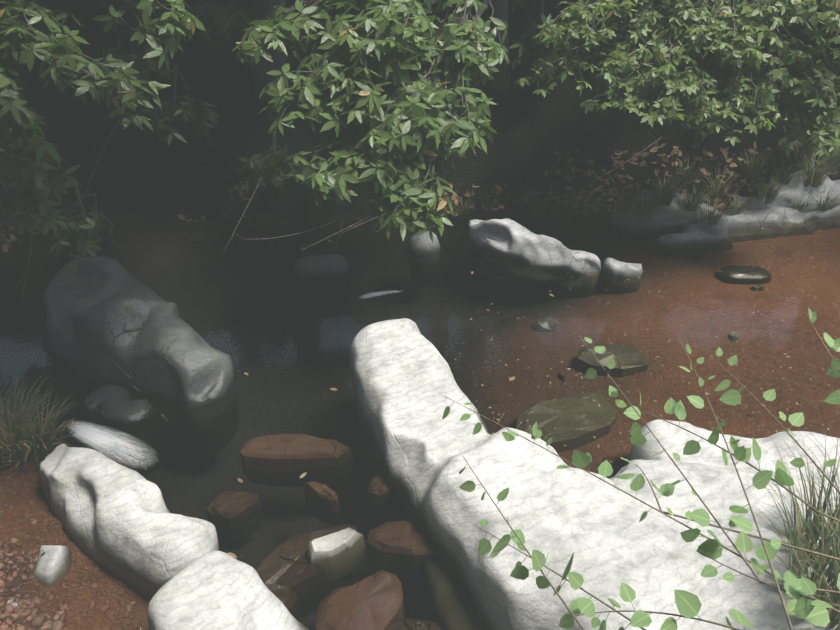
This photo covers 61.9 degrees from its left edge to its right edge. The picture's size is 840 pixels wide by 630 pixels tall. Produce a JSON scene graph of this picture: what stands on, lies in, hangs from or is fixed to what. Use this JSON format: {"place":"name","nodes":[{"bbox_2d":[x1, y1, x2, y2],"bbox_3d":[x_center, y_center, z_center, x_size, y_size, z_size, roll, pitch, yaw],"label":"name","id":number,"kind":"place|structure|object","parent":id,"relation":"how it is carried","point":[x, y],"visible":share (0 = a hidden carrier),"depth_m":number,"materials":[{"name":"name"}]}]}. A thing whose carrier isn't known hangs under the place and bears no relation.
{"place":"outdoors","nodes":[
{"label":"outdoors","id":0,"kind":"place"},
{"bbox_2d":[0,215,839,629],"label":"stream water","id":1,"kind":"structure","parent":0,"point":[264,317],"depth_m":4.95,"materials":[{"name":"brown liquid"}]},
{"bbox_2d":[249,441,398,629],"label":"red rock slabs","id":2,"kind":"object","parent":1,"relation":"in","point":[383,604],"visible":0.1,"depth_m":3.38,"materials":[{"name":"stone"}]},
{"bbox_2d":[308,527,360,561],"bbox_3d":[-0.439,1.289,3.732,0.324,0.358,0.121,-19,37,-27],"label":"rock","id":3,"kind":"object","parent":1,"relation":"in","point":[330,546],"visible":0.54,"depth_m":3.63,"materials":[{"name":"white stone"}]},
{"bbox_2d":[0,0,839,629],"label":"terrain","id":4,"kind":"structure","parent":0,"point":[148,180],"depth_m":7.08,"materials":[{"name":"black soil"}]},
{"bbox_2d":[0,450,66,629],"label":"pebbles","id":5,"kind":"object","parent":4,"relation":"on","point":[20,608],"visible":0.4,"depth_m":3.36,"materials":[{"name":"brown gravel"}]},
{"bbox_2d":[43,256,233,424],"bbox_3d":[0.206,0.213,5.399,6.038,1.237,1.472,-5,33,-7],"label":"boulder","id":6,"kind":"object","parent":4,"relation":"on","point":[110,321],"visible":0.67,"depth_m":4.74,"materials":[{"name":"grey stone"}]},
{"bbox_2d":[34,444,304,629],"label":"pale rock","id":7,"kind":"object","parent":4,"relation":"on","point":[117,514],"visible":0.77,"depth_m":3.47,"materials":[{"name":"stone"}]},
{"bbox_2d":[0,140,838,557],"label":"fallen leaves","id":8,"kind":"object","parent":4,"relation":"on","point":[498,188],"visible":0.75,"depth_m":7.09,"materials":[{"name":"brown plant"}]},
{"bbox_2d":[0,0,839,306],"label":"branches","id":9,"kind":"object","parent":4,"relation":"on","point":[262,78],"visible":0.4,"depth_m":5.77,"materials":[{"name":"brown plant"}]},
{"bbox_2d":[0,0,839,264],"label":"tree foliage","id":10,"kind":"object","parent":9,"relation":"attached to","point":[411,139],"visible":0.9,"depth_m":4.99,"materials":[{"name":"green plant"}]},
{"bbox_2d":[515,0,839,157],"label":"tree foliage","id":11,"kind":"object","parent":9,"relation":"attached to","point":[724,47],"visible":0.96,"depth_m":5.66,"materials":[{"name":"green plant"}]},
{"bbox_2d":[0,141,839,629],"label":"grass tufts","id":12,"kind":"object","parent":4,"relation":"on","point":[18,427],"visible":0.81,"depth_m":4.27,"materials":[{"name":"plant"}]},
{"bbox_2d":[468,218,642,277],"bbox_3d":[1.175,-0.337,6.452,1.623,1.022,0.431,15,36,21],"label":"rock slab","id":13,"kind":"object","parent":4,"relation":"on","point":[508,237],"visible":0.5,"depth_m":6.23,"materials":[{"name":"grey stone"}]},
{"bbox_2d":[294,168,839,276],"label":"slate rock","id":14,"kind":"object","parent":4,"relation":"on","point":[760,214],"visible":0.31,"depth_m":6.87,"materials":[{"name":"grey stone"}]},
{"bbox_2d":[350,318,839,629],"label":"boulder","id":15,"kind":"object","parent":4,"relation":"on","point":[405,383],"visible":0.79,"depth_m":3.47,"materials":[{"name":"stone"}]},
{"bbox_2d":[442,307,839,629],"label":"leafy branches","id":16,"kind":"object","parent":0,"point":[689,605],"depth_m":1.87,"materials":[{"name":"green plant"}]}
]}

